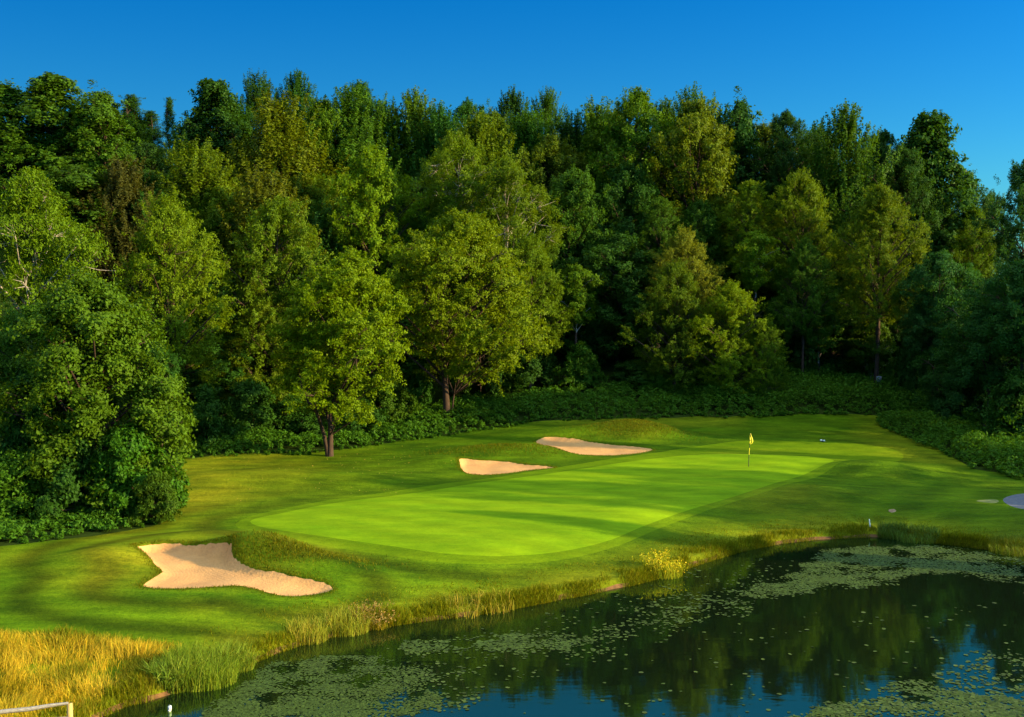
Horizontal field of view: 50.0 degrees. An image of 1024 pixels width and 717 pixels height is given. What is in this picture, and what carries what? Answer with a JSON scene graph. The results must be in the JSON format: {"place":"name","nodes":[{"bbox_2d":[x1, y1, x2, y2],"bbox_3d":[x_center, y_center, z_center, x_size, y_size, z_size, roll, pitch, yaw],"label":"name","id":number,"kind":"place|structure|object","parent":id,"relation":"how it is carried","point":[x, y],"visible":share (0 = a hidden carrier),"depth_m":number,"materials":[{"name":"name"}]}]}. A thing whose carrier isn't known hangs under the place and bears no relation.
{"place":"outdoors","nodes":[
{"label":"outdoors","id":0,"kind":"place"},
{"bbox_2d":[0,627,181,716],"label":"dry grass","id":1,"kind":"structure","parent":0,"point":[126,648],"depth_m":35.55,"materials":[{"name":"yellow plant"}]},
{"bbox_2d":[0,413,1023,716],"bbox_3d":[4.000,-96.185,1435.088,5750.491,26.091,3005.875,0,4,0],"label":"lawn","id":2,"kind":"structure","parent":0,"point":[86,583],"depth_m":57.73,"materials":[{"name":"green plant"}]},
{"bbox_2d":[139,543,331,595],"bbox_3d":[-13.088,8.931,46.249,10.973,1.017,5.218,3,5,39],"label":"sand bunker","id":3,"kind":"object","parent":2,"relation":"on","point":[199,565],"visible":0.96,"depth_m":46.59},
{"bbox_2d":[262,245,414,456],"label":"locust tree","id":4,"kind":"object","parent":2,"relation":"on","point":[344,290],"visible":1,"depth_m":74.61,"materials":[{"name":"green plant"}]},
{"bbox_2d":[128,418,723,599],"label":"lip grass","id":5,"kind":"structure","parent":2,"relation":"on","point":[305,545],"depth_m":48.75,"materials":[{"name":"green plant"}]},
{"bbox_2d":[459,459,552,474],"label":"sand bunker","id":6,"kind":"object","parent":2,"relation":"on","point":[481,467],"visible":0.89,"depth_m":73.36},
{"bbox_2d":[536,437,651,454],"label":"sand bunker","id":7,"kind":"object","parent":2,"relation":"on","point":[578,446],"visible":0.89,"depth_m":80.47},
{"bbox_2d":[0,201,1023,545],"bbox_3d":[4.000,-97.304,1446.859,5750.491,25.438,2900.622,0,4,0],"label":"forest ground","id":8,"kind":"structure","parent":0,"point":[560,361],"depth_m":92.12,"materials":[{"name":"green plant"}]},
{"bbox_2d":[0,78,52,192],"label":"poplar tree","id":9,"kind":"object","parent":8,"relation":"on","point":[8,97],"visible":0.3,"depth_m":105.72,"materials":[{"name":"green plant"}]},
{"bbox_2d":[0,445,68,523],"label":"bush","id":10,"kind":"object","parent":8,"relation":"on","point":[14,492],"visible":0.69,"depth_m":55.61,"materials":[{"name":"green plant"}]},
{"bbox_2d":[0,352,69,500],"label":"bush","id":11,"kind":"object","parent":8,"relation":"on","point":[13,439],"visible":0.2,"depth_m":58.21,"materials":[{"name":"green plant"}]},
{"bbox_2d":[0,299,81,428],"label":"tree","id":12,"kind":"object","parent":8,"relation":"on","point":[8,351],"visible":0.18,"depth_m":60.60,"materials":[{"name":"green plant"}]},
{"bbox_2d":[0,131,97,227],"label":"maple tree","id":13,"kind":"object","parent":8,"relation":"on","point":[26,150],"visible":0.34,"depth_m":102.70,"materials":[{"name":"green plant"}]},
{"bbox_2d":[0,71,102,190],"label":"poplar tree","id":14,"kind":"object","parent":8,"relation":"on","point":[45,91],"visible":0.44,"depth_m":103.90,"materials":[{"name":"green plant"}]},
{"bbox_2d":[0,165,124,403],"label":"willow tree","id":15,"kind":"object","parent":8,"relation":"on","point":[30,204],"visible":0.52,"depth_m":66.84,"materials":[{"name":"green plant"}]},
{"bbox_2d":[27,429,119,519],"bbox_3d":[-22.445,6.087,56.774,4.878,5.219,4.273,-2,4,-30],"label":"bush","id":16,"kind":"object","parent":8,"relation":"on","point":[67,488],"visible":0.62,"depth_m":55.99,"materials":[{"name":"green plant"}]},
{"bbox_2d":[18,156,136,268],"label":"poplar tree","id":17,"kind":"object","parent":8,"relation":"on","point":[80,176],"visible":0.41,"depth_m":96.14,"materials":[{"name":"green plant"}]},
{"bbox_2d":[0,263,198,512],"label":"maple tree","id":18,"kind":"object","parent":8,"relation":"on","point":[118,320],"visible":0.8,"depth_m":57.15,"materials":[{"name":"green plant"}]},
{"bbox_2d":[61,79,145,177],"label":"poplar tree","id":19,"kind":"object","parent":8,"relation":"on","point":[105,120],"visible":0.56,"depth_m":102.92,"materials":[{"name":"green plant"}]},
{"bbox_2d":[63,152,180,301],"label":"ash tree","id":20,"kind":"object","parent":8,"relation":"on","point":[121,177],"visible":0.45,"depth_m":96.40,"materials":[{"name":"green plant"}]},
{"bbox_2d":[73,418,191,519],"bbox_3d":[-20.145,5.875,57.554,5.434,5.565,4.767,1,4,20],"label":"bush","id":21,"kind":"object","parent":8,"relation":"on","point":[126,443],"visible":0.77,"depth_m":56.41,"materials":[{"name":"green plant"}]},
{"bbox_2d":[96,139,184,186],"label":"maple tree","id":22,"kind":"object","parent":8,"relation":"on","point":[154,153],"visible":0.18,"depth_m":109.62,"materials":[{"name":"green plant"}]},
{"bbox_2d":[124,466,181,527],"bbox_3d":[-18.133,7.080,56.222,2.811,3.098,2.858,0,4,0],"label":"bush","id":23,"kind":"object","parent":8,"relation":"on","point":[158,501],"visible":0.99,"depth_m":55.62,"materials":[{"name":"green plant"}]},
{"bbox_2d":[104,189,240,413],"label":"locust tree","id":24,"kind":"object","parent":8,"relation":"on","point":[169,216],"visible":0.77,"depth_m":81.76,"materials":[{"name":"green plant"}]},
{"bbox_2d":[120,321,231,415],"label":"maple tree","id":25,"kind":"object","parent":8,"relation":"on","point":[195,376],"visible":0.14,"depth_m":83.83,"materials":[{"name":"green plant"}]},
{"bbox_2d":[115,134,252,310],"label":"ash tree","id":26,"kind":"object","parent":8,"relation":"on","point":[188,176],"visible":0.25,"depth_m":99.58,"materials":[{"name":"green plant"}]},
{"bbox_2d":[171,77,253,181],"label":"poplar tree","id":27,"kind":"object","parent":8,"relation":"on","point":[214,99],"visible":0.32,"depth_m":113.53,"materials":[{"name":"green plant"}]},
{"bbox_2d":[177,382,247,447],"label":"bush","id":28,"kind":"object","parent":8,"relation":"on","point":[210,407],"visible":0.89,"depth_m":79.60,"materials":[{"name":"green plant"}]},
{"bbox_2d":[176,174,263,306],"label":"maple tree","id":29,"kind":"object","parent":8,"relation":"on","point":[218,189],"visible":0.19,"depth_m":98.99,"materials":[{"name":"green plant"}]},
{"bbox_2d":[164,276,285,413],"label":"maple tree","id":30,"kind":"object","parent":8,"relation":"on","point":[229,377],"visible":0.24,"depth_m":87.06,"materials":[{"name":"green plant"}]},
{"bbox_2d":[216,376,289,440],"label":"bush","id":31,"kind":"object","parent":8,"relation":"on","point":[251,394],"visible":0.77,"depth_m":82.42,"materials":[{"name":"green plant"}]},
{"bbox_2d":[207,277,302,417],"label":"locust tree","id":32,"kind":"object","parent":8,"relation":"on","point":[237,360],"visible":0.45,"depth_m":86.55,"materials":[{"name":"green plant"}]},
{"bbox_2d":[228,68,283,172],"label":"ash tree","id":33,"kind":"object","parent":8,"relation":"on","point":[252,91],"visible":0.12,"depth_m":120.52,"materials":[{"name":"green plant"}]},
{"bbox_2d":[200,164,328,331],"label":"ash tree","id":34,"kind":"object","parent":8,"relation":"on","point":[270,190],"visible":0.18,"depth_m":95.69,"materials":[{"name":"green plant"}]},
{"bbox_2d":[205,194,338,417],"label":"locust tree","id":35,"kind":"object","parent":8,"relation":"on","point":[273,215],"visible":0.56,"depth_m":87.28,"materials":[{"name":"green plant"}]},
{"bbox_2d":[195,87,352,236],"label":"ash tree","id":36,"kind":"object","parent":8,"relation":"on","point":[276,142],"visible":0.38,"depth_m":107.15,"materials":[{"name":"green plant"}]},
{"bbox_2d":[272,68,317,162],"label":"ash tree","id":37,"kind":"object","parent":8,"relation":"on","point":[294,88],"visible":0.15,"depth_m":121.63,"materials":[{"name":"green plant"}]},
{"bbox_2d":[267,393,324,433],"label":"bush","id":38,"kind":"object","parent":8,"relation":"on","point":[297,421],"visible":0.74,"depth_m":83.51,"materials":[{"name":"green plant"}]},
{"bbox_2d":[276,95,363,194],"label":"maple tree","id":39,"kind":"object","parent":8,"relation":"on","point":[325,113],"visible":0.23,"depth_m":113.60,"materials":[{"name":"green plant"}]},
{"bbox_2d":[289,203,358,294],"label":"ash tree","id":40,"kind":"object","parent":8,"relation":"on","point":[325,235],"visible":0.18,"depth_m":100.19,"materials":[{"name":"green plant"}]},
{"bbox_2d":[312,79,401,214],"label":"ash tree","id":41,"kind":"object","parent":8,"relation":"on","point":[356,118],"visible":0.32,"depth_m":114.42,"materials":[{"name":"green plant"}]},
{"bbox_2d":[317,143,436,365],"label":"maple tree","id":42,"kind":"object","parent":8,"relation":"on","point":[361,206],"visible":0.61,"depth_m":99.95,"materials":[{"name":"green plant"}]},
{"bbox_2d":[354,371,421,424],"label":"bush","id":43,"kind":"object","parent":8,"relation":"on","point":[394,405],"visible":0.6,"depth_m":87.78,"materials":[{"name":"green plant"}]},
{"bbox_2d":[358,95,418,187],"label":"ash tree","id":44,"kind":"object","parent":8,"relation":"on","point":[400,142],"visible":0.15,"depth_m":117.05,"materials":[{"name":"green plant"}]},
{"bbox_2d":[382,85,454,211],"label":"ash tree","id":45,"kind":"object","parent":8,"relation":"on","point":[415,107],"visible":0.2,"depth_m":116.59,"materials":[{"name":"green plant"}]},
{"bbox_2d":[402,357,437,407],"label":"bush","id":46,"kind":"object","parent":8,"relation":"on","point":[421,389],"visible":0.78,"depth_m":91.80,"materials":[{"name":"green plant"}]},
{"bbox_2d":[397,100,468,214],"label":"ash tree","id":47,"kind":"object","parent":8,"relation":"on","point":[438,126],"visible":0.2,"depth_m":114.83,"materials":[{"name":"green plant"}]},
{"bbox_2d":[366,207,555,418],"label":"locust tree","id":48,"kind":"object","parent":8,"relation":"on","point":[460,255],"visible":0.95,"depth_m":86.69,"materials":[{"name":"green plant"}]},
{"bbox_2d":[420,110,524,303],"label":"ash tree","id":49,"kind":"object","parent":8,"relation":"on","point":[484,143],"visible":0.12,"depth_m":111.54,"materials":[{"name":"green plant"}]},
{"bbox_2d":[419,129,527,303],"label":"willow tree","id":50,"kind":"object","parent":8,"relation":"on","point":[453,156],"visible":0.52,"depth_m":99.68,"materials":[{"name":"green plant"}]},
{"bbox_2d":[440,310,521,395],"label":"understorey bush","id":51,"kind":"object","parent":8,"relation":"on","point":[492,388],"visible":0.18,"depth_m":94.35,"materials":[{"name":"green plant"}]},
{"bbox_2d":[0,354,1023,543],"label":"bracken","id":52,"kind":"object","parent":8,"relation":"on","point":[966,430],"visible":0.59,"depth_m":88.96,"materials":[{"name":"green plant"}]},
{"bbox_2d":[458,154,572,374],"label":"willow tree","id":53,"kind":"object","parent":8,"relation":"on","point":[505,173],"visible":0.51,"depth_m":98.00,"materials":[{"name":"green plant"}]},
{"bbox_2d":[485,102,561,223],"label":"ash tree","id":54,"kind":"object","parent":8,"relation":"on","point":[528,138],"visible":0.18,"depth_m":114.97,"materials":[{"name":"green plant"}]},
{"bbox_2d":[505,344,558,386],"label":"bush","id":55,"kind":"object","parent":8,"relation":"on","point":[536,371],"visible":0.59,"depth_m":96.51,"materials":[{"name":"green plant"}]},
{"bbox_2d":[491,230,576,388],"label":"locust tree","id":56,"kind":"object","parent":8,"relation":"on","point":[531,248],"visible":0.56,"depth_m":95.57,"materials":[{"name":"green plant"}]},
{"bbox_2d":[512,130,599,273],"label":"maple tree","id":57,"kind":"object","parent":8,"relation":"on","point":[548,147],"visible":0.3,"depth_m":110.97,"materials":[{"name":"green plant"}]},
{"bbox_2d":[547,263,605,378],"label":"dogwood tree","id":58,"kind":"object","parent":8,"relation":"on","point":[573,275],"visible":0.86,"depth_m":97.36,"materials":[{"name":"green plant"}]},
{"bbox_2d":[552,341,608,389],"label":"bush","id":59,"kind":"object","parent":8,"relation":"on","point":[578,357],"visible":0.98,"depth_m":96.58,"materials":[{"name":"green plant"}]},
{"bbox_2d":[535,163,635,314],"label":"maple tree","id":60,"kind":"object","parent":8,"relation":"on","point":[580,181],"visible":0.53,"depth_m":103.01,"materials":[{"name":"green plant"}]},
{"bbox_2d":[561,297,624,357],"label":"dogwood tree","id":61,"kind":"object","parent":8,"relation":"on","point":[591,342],"visible":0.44,"depth_m":100.69,"materials":[{"name":"green plant"}]},
{"bbox_2d":[564,95,638,179],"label":"ash tree","id":62,"kind":"object","parent":8,"relation":"on","point":[599,110],"visible":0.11,"depth_m":116.70,"materials":[{"name":"green plant"}]},
{"bbox_2d":[563,231,672,365],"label":"maple tree","id":63,"kind":"object","parent":8,"relation":"on","point":[616,250],"visible":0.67,"depth_m":99.75,"materials":[{"name":"green plant"}]},
{"bbox_2d":[584,160,669,313],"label":"maple tree","id":64,"kind":"object","parent":8,"relation":"on","point":[624,174],"visible":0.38,"depth_m":106.33,"materials":[{"name":"green plant"}]},
{"bbox_2d":[581,85,705,243],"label":"maple tree","id":65,"kind":"object","parent":8,"relation":"on","point":[637,105],"visible":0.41,"depth_m":110.18,"materials":[{"name":"green plant"}]},
{"bbox_2d":[631,196,683,337],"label":"locust tree","id":66,"kind":"object","parent":8,"relation":"on","point":[658,208],"visible":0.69,"depth_m":102.62,"materials":[{"name":"green plant"}]},
{"bbox_2d":[615,257,722,391],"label":"locust tree","id":67,"kind":"object","parent":8,"relation":"on","point":[661,360],"visible":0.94,"depth_m":95.14,"materials":[{"name":"green plant"}]},
{"bbox_2d":[642,224,727,380],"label":"locust tree","id":68,"kind":"object","parent":8,"relation":"on","point":[681,246],"visible":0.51,"depth_m":97.80,"materials":[{"name":"green plant"}]},
{"bbox_2d":[632,95,761,280],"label":"maple tree","id":69,"kind":"object","parent":8,"relation":"on","point":[697,118],"visible":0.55,"depth_m":106.60,"materials":[{"name":"green plant"}]},
{"bbox_2d":[672,195,741,302],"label":"locust tree","id":70,"kind":"object","parent":8,"relation":"on","point":[699,208],"visible":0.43,"depth_m":103.85,"materials":[{"name":"green plant"}]},
{"bbox_2d":[678,277,786,396],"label":"locust tree","id":71,"kind":"object","parent":8,"relation":"on","point":[728,301],"visible":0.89,"depth_m":93.95,"materials":[{"name":"green plant"}]},
{"bbox_2d":[715,86,770,239],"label":"poplar tree","id":72,"kind":"object","parent":8,"relation":"on","point":[740,116],"visible":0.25,"depth_m":112.17,"materials":[{"name":"green plant"}]},
{"bbox_2d":[716,179,781,324],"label":"locust tree","id":73,"kind":"object","parent":8,"relation":"on","point":[748,194],"visible":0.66,"depth_m":102.52,"materials":[{"name":"green plant"}]},
{"bbox_2d":[726,228,785,354],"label":"dogwood tree","id":74,"kind":"object","parent":8,"relation":"on","point":[749,247],"visible":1,"depth_m":98.73,"materials":[{"name":"green plant"}]},
{"bbox_2d":[737,320,790,395],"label":"locust tree","id":75,"kind":"object","parent":8,"relation":"on","point":[770,354],"visible":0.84,"depth_m":93.49,"materials":[{"name":"green plant"}]},
{"bbox_2d":[741,108,814,223],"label":"maple tree","id":76,"kind":"object","parent":8,"relation":"on","point":[786,156],"visible":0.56,"depth_m":110.84,"materials":[{"name":"green plant"}]},
{"bbox_2d":[756,296,818,373],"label":"understorey bush","id":77,"kind":"object","parent":8,"relation":"on","point":[794,346],"visible":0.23,"depth_m":99.35,"materials":[{"name":"green plant"}]},
{"bbox_2d":[731,166,849,334],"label":"locust tree","id":78,"kind":"object","parent":8,"relation":"on","point":[786,209],"visible":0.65,"depth_m":100.77,"materials":[{"name":"green plant"}]},
{"bbox_2d":[764,235,840,388],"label":"locust tree","id":79,"kind":"object","parent":8,"relation":"on","point":[804,274],"visible":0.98,"depth_m":96.58,"materials":[{"name":"green plant"}]},
{"bbox_2d":[789,278,848,374],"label":"dogwood tree","id":80,"kind":"object","parent":8,"relation":"on","point":[823,345],"visible":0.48,"depth_m":97.83,"materials":[{"name":"green plant"}]},
{"bbox_2d":[793,300,867,367],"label":"maple tree","id":81,"kind":"object","parent":8,"relation":"on","point":[843,350],"visible":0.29,"depth_m":100.50,"materials":[{"name":"green plant"}]},
{"bbox_2d":[770,98,905,323],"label":"ash tree","id":82,"kind":"object","parent":8,"relation":"on","point":[843,137],"visible":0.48,"depth_m":106.02,"materials":[{"name":"green plant"}]},
{"bbox_2d":[841,319,900,377],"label":"dogwood tree","id":83,"kind":"object","parent":8,"relation":"on","point":[862,339],"visible":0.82,"depth_m":98.25,"materials":[{"name":"green plant"}]},
{"bbox_2d":[825,182,932,391],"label":"locust tree","id":84,"kind":"object","parent":8,"relation":"on","point":[878,195],"visible":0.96,"depth_m":95.39,"materials":[{"name":"green plant"}]},
{"bbox_2d":[874,146,943,272],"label":"maple tree","id":85,"kind":"object","parent":8,"relation":"on","point":[906,168],"visible":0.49,"depth_m":106.42,"materials":[{"name":"green plant"}]},
{"bbox_2d":[896,298,971,411],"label":"tree","id":86,"kind":"object","parent":8,"relation":"on","point":[924,342],"visible":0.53,"depth_m":91.58,"materials":[{"name":"green plant"}]},
{"bbox_2d":[891,195,978,307],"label":"maple tree","id":87,"kind":"object","parent":8,"relation":"on","point":[940,217],"visible":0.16,"depth_m":106.13,"materials":[{"name":"green plant"}]},
{"bbox_2d":[889,248,981,399],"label":"tree","id":88,"kind":"object","parent":8,"relation":"on","point":[944,264],"visible":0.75,"depth_m":90.87,"materials":[{"name":"green plant"}]},
{"bbox_2d":[890,109,982,291],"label":"poplar tree","id":89,"kind":"object","parent":8,"relation":"on","point":[930,134],"visible":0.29,"depth_m":108.29,"materials":[{"name":"green plant"}]},
{"bbox_2d":[907,331,1023,419],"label":"bush","id":90,"kind":"object","parent":8,"relation":"on","point":[953,393],"visible":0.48,"depth_m":87.94,"materials":[{"name":"green plant"}]},
{"bbox_2d":[940,205,1008,308],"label":"locust tree","id":91,"kind":"object","parent":8,"relation":"on","point":[968,255],"visible":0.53,"depth_m":105.58,"materials":[{"name":"green plant"}]},
{"bbox_2d":[929,270,1023,409],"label":"tree","id":92,"kind":"object","parent":8,"relation":"on","point":[976,358],"visible":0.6,"depth_m":83.56,"materials":[{"name":"green plant"}]},
{"bbox_2d":[961,365,1023,445],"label":"bush","id":93,"kind":"object","parent":8,"relation":"on","point":[1010,390],"visible":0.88,"depth_m":78.98,"materials":[{"name":"green plant"}]},
{"bbox_2d":[967,256,1023,370],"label":"tree","id":94,"kind":"object","parent":8,"relation":"on","point":[1006,334],"visible":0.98,"depth_m":79.49,"materials":[{"name":"green plant"}]},
{"bbox_2d":[969,159,1023,283],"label":"maple tree","id":95,"kind":"object","parent":8,"relation":"on","point":[1013,210],"visible":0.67,"depth_m":98.51,"materials":[{"name":"green plant"}]},
{"bbox_2d":[0,0,1023,270],"label":"sky","id":96,"kind":"structure","parent":0,"point":[896,59],"materials":[{"name":"blue"}]},
{"bbox_2d":[5,514,1023,716],"bbox_3d":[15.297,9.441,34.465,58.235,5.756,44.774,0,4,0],"label":"pond bank","id":97,"kind":"structure","parent":0,"point":[166,693],"depth_m":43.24,"materials":[{"name":"green plant"}]},
{"bbox_2d":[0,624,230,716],"bbox_3d":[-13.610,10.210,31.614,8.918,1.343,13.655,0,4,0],"label":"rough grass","id":98,"kind":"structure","parent":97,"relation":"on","point":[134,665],"depth_m":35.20,"materials":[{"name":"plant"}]},
{"bbox_2d":[139,654,199,694],"bbox_3d":[-11.126,10.138,35.397,1.853,1.101,1.784,3,5,37],"label":"rush clump","id":99,"kind":"object","parent":97,"relation":"on","point":[155,666],"visible":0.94,"depth_m":35.09,"materials":[{"name":"green plant"}]},
{"bbox_2d":[150,637,255,692],"bbox_3d":[-10.190,9.973,35.993,3.343,1.351,3.060,-3,5,-40],"label":"rush clump","id":100,"kind":"object","parent":97,"relation":"on","point":[214,676],"visible":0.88,"depth_m":35.78,"materials":[{"name":"green plant"}]},
{"bbox_2d":[275,613,331,644],"bbox_3d":[-7.413,9.865,40.261,1.949,0.996,1.965,3,5,36],"label":"rush clump","id":101,"kind":"object","parent":97,"relation":"on","point":[300,625],"visible":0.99,"depth_m":40.13,"materials":[{"name":"green plant"}]},
{"bbox_2d":[313,599,372,636],"bbox_3d":[-6.183,9.733,41.224,2.456,1.130,2.262,0,4,0],"label":"rush clump","id":102,"kind":"object","parent":97,"relation":"on","point":[332,617],"visible":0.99,"depth_m":41.09,"materials":[{"name":"green plant"}]},
{"bbox_2d":[104,537,1023,716],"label":"pond water","id":103,"kind":"structure","parent":0,"point":[798,678],"depth_m":39.25,"materials":[{"name":"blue liquid"}]},
{"bbox_2d":[200,545,1023,716],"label":"pond weed","id":104,"kind":"object","parent":103,"relation":"on","point":[346,705],"visible":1,"depth_m":36.79,"materials":[{"name":"green plant"}]},
{"bbox_2d":[235,440,903,563],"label":"apron lawn","id":105,"kind":"structure","parent":0,"point":[837,453],"depth_m":63.73,"materials":[{"name":"green plant"}]},
{"bbox_2d":[250,454,833,555],"bbox_3d":[5.410,7.766,63.814,39.122,0.603,15.413,-3,5,-42],"label":"putting green","id":106,"kind":"object","parent":105,"relation":"on","point":[556,512],"visible":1,"depth_m":59.10,"materials":[{"name":"green plant"}]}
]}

